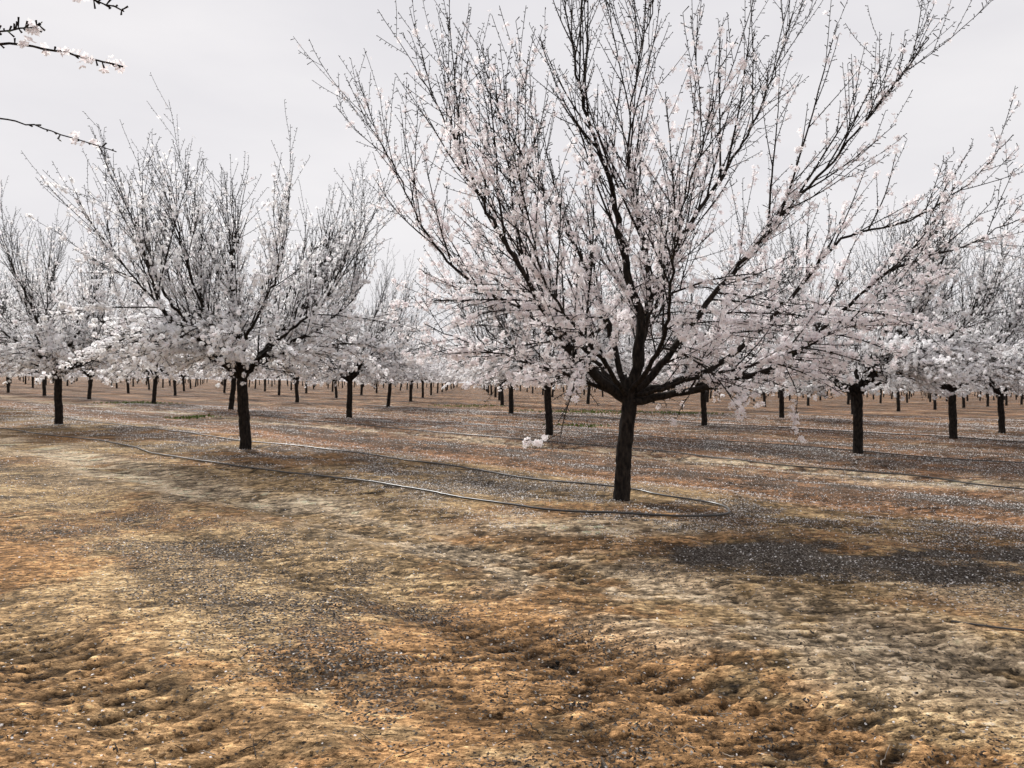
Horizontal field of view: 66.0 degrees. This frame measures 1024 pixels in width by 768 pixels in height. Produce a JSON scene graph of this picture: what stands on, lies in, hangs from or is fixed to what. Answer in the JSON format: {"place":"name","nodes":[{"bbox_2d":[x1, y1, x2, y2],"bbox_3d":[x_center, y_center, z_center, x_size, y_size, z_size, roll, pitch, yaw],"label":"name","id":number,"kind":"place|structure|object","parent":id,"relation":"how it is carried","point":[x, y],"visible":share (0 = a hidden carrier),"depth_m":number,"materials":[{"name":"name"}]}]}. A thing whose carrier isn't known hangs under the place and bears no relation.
{"place":"outdoors","nodes":[
{"label":"outdoors","id":0,"kind":"place"},
{"bbox_2d":[0,376,1023,767],"bbox_3d":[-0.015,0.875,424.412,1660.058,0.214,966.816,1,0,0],"label":"ground","id":1,"kind":"structure","parent":0,"point":[734,684],"depth_m":6.24,"materials":[{"name":"soil"}]},
{"bbox_2d":[0,262,38,378],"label":"almond tree","id":2,"kind":"object","parent":1,"relation":"on","point":[12,318],"visible":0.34,"depth_m":32.33,"materials":[{"name":"white plant"}]},
{"bbox_2d":[0,259,39,372],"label":"almond tree","id":3,"kind":"object","parent":1,"relation":"on","point":[16,304],"visible":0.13,"depth_m":39.16,"materials":[{"name":"white plant"}]},
{"bbox_2d":[0,0,127,151],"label":"almond tree","id":4,"kind":"object","parent":1,"relation":"on","point":[37,30],"visible":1,"depth_m":4.02,"materials":[{"name":"white plant"}]},
{"bbox_2d":[0,177,172,424],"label":"almond tree","id":5,"kind":"object","parent":1,"relation":"on","point":[33,298],"visible":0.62,"depth_m":23.83,"materials":[{"name":"white plant"}]},
{"bbox_2d":[11,72,425,449],"bbox_3d":[-6.156,-2.431,16.908,7.942,8.069,7.347,1,0,-36],"label":"almond tree","id":6,"kind":"object","parent":1,"relation":"on","point":[293,341],"visible":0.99,"depth_m":16.03,"materials":[{"name":"white plant"}]},
{"bbox_2d":[165,266,299,409],"bbox_3d":[-13.668,-2.499,38.289,7.954,7.923,8.549,1,0,-7],"label":"almond tree","id":7,"kind":"object","parent":1,"relation":"on","point":[232,391],"visible":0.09,"depth_m":38.53,"materials":[{"name":"white plant"}]},
{"bbox_2d":[268,223,446,417],"bbox_3d":[-6.481,-2.443,33.128,6.999,8.038,6.978,1,0,45],"label":"almond tree","id":8,"kind":"object","parent":1,"relation":"on","point":[392,367],"visible":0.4,"depth_m":32.52,"materials":[{"name":"white plant"}]},
{"bbox_2d":[0,412,730,516],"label":"drip hose","id":9,"kind":"object","parent":1,"relation":"on","point":[619,512],"visible":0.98,"depth_m":12.22,"materials":[{"name":"plastic"}]},
{"bbox_2d":[339,300,446,406],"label":"almond tree","id":10,"kind":"object","parent":1,"relation":"on","point":[409,376],"visible":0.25,"depth_m":46.09,"materials":[{"name":"white plant"}]},
{"bbox_2d":[93,400,723,427],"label":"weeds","id":11,"kind":"object","parent":1,"relation":"on","point":[557,411],"visible":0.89,"depth_m":44.32,"materials":[{"name":"plant"}]},
{"bbox_2d":[428,257,570,413],"bbox_3d":[-0.268,-2.525,39.567,7.292,8.399,7.313,1,0,-45],"label":"almond tree","id":12,"kind":"object","parent":1,"relation":"on","point":[511,400],"visible":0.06,"depth_m":38.96,"materials":[{"name":"white plant"}]},
{"bbox_2d":[0,402,1023,767],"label":"fallen petals","id":13,"kind":"object","parent":1,"relation":"on","point":[130,428],"visible":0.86,"depth_m":17.20,"materials":[{"name":"white plant"}]},
{"bbox_2d":[0,438,1023,767],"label":"soil clods","id":14,"kind":"object","parent":1,"relation":"on","point":[432,732],"visible":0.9,"depth_m":4.36,"materials":[{"name":"brown soil"}]},
{"bbox_2d":[2,284,1023,413],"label":"distant almond trees","id":15,"kind":"object","parent":1,"relation":"on","point":[440,364],"visible":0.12,"depth_m":73.28,"materials":[{"name":"white plant"}]},
{"bbox_2d":[417,205,663,434],"bbox_3d":[0.806,-2.123,24.410,7.522,7.642,6.959,1,0,21],"label":"almond tree","id":16,"kind":"object","parent":1,"relation":"on","point":[625,364],"visible":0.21,"depth_m":23.99,"materials":[{"name":"white plant"}]},
{"bbox_2d":[158,408,1023,489],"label":"drip hose","id":17,"kind":"object","parent":1,"relation":"on","point":[674,452],"visible":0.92,"depth_m":17.58,"materials":[{"name":"plastic"}]},
{"bbox_2d":[592,279,678,388],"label":"almond tree","id":18,"kind":"object","parent":1,"relation":"on","point":[629,340],"visible":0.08,"depth_m":45.58,"materials":[{"name":"white plant"}]},
{"bbox_2d":[290,0,1023,500],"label":"almond tree","id":19,"kind":"object","parent":1,"relation":"on","point":[636,388],"visible":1,"depth_m":9.97,"materials":[{"name":"white plant"}]},
{"bbox_2d":[372,405,1021,441],"bbox_3d":[6.596,1.581,33.372,0.380,0.084,44.196,1,0,-45],"label":"drip hose","id":20,"kind":"object","parent":1,"relation":"on","point":[731,424],"visible":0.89,"depth_m":30.70,"materials":[{"name":"plastic"}]},
{"bbox_2d":[621,263,786,425],"bbox_3d":[7.345,-1.900,31.337,7.265,7.381,6.721,1,0,43],"label":"almond tree","id":21,"kind":"object","parent":1,"relation":"on","point":[659,377],"visible":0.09,"depth_m":30.94,"materials":[{"name":"white plant"}]},
{"bbox_2d":[434,422,1023,462],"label":"drip hose","id":22,"kind":"object","parent":1,"relation":"on","point":[758,442],"visible":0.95,"depth_m":20.79,"materials":[{"name":"plastic"}]},
{"bbox_2d":[712,253,853,417],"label":"almond tree","id":23,"kind":"object","parent":1,"relation":"on","point":[781,406],"visible":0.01,"depth_m":40.03,"materials":[{"name":"white plant"}]},
{"bbox_2d":[688,151,1023,453],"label":"almond tree","id":24,"kind":"object","parent":1,"relation":"on","point":[924,361],"visible":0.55,"depth_m":17.86,"materials":[{"name":"white plant"}]},
{"bbox_2d":[829,196,1023,438],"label":"almond tree","id":25,"kind":"object","parent":1,"relation":"on","point":[1015,364],"visible":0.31,"depth_m":24.32,"materials":[{"name":"white plant"}]},
{"bbox_2d":[920,241,1023,432],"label":"almond tree","id":26,"kind":"object","parent":1,"relation":"on","point":[990,389],"visible":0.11,"depth_m":30.38,"materials":[{"name":"white plant"}]},
{"bbox_2d":[951,620,1023,630],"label":"drip hose","id":27,"kind":"object","parent":1,"relation":"on","point":[997,627],"visible":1,"depth_m":5.31,"materials":[{"name":"plastic"}]},
{"bbox_2d":[987,322,1023,395],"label":"almond tree","id":28,"kind":"object","parent":1,"relation":"on","point":[1005,393],"visible":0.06,"depth_m":41.22,"materials":[{"name":"white plant"}]},
{"bbox_2d":[0,415,1023,767],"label":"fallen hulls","id":29,"kind":"object","parent":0,"point":[554,611],"visible":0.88,"depth_m":6.50,"materials":[{"name":"brown plant"}]},
{"bbox_2d":[0,0,1023,391],"label":"sky","id":30,"kind":"structure","parent":0,"point":[226,70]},
{"bbox_2d":[4,441,1021,767],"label":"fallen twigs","id":31,"kind":"object","parent":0,"point":[450,607],"visible":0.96,"depth_m":4.95,"materials":[{"name":"brown wood"}]}
]}

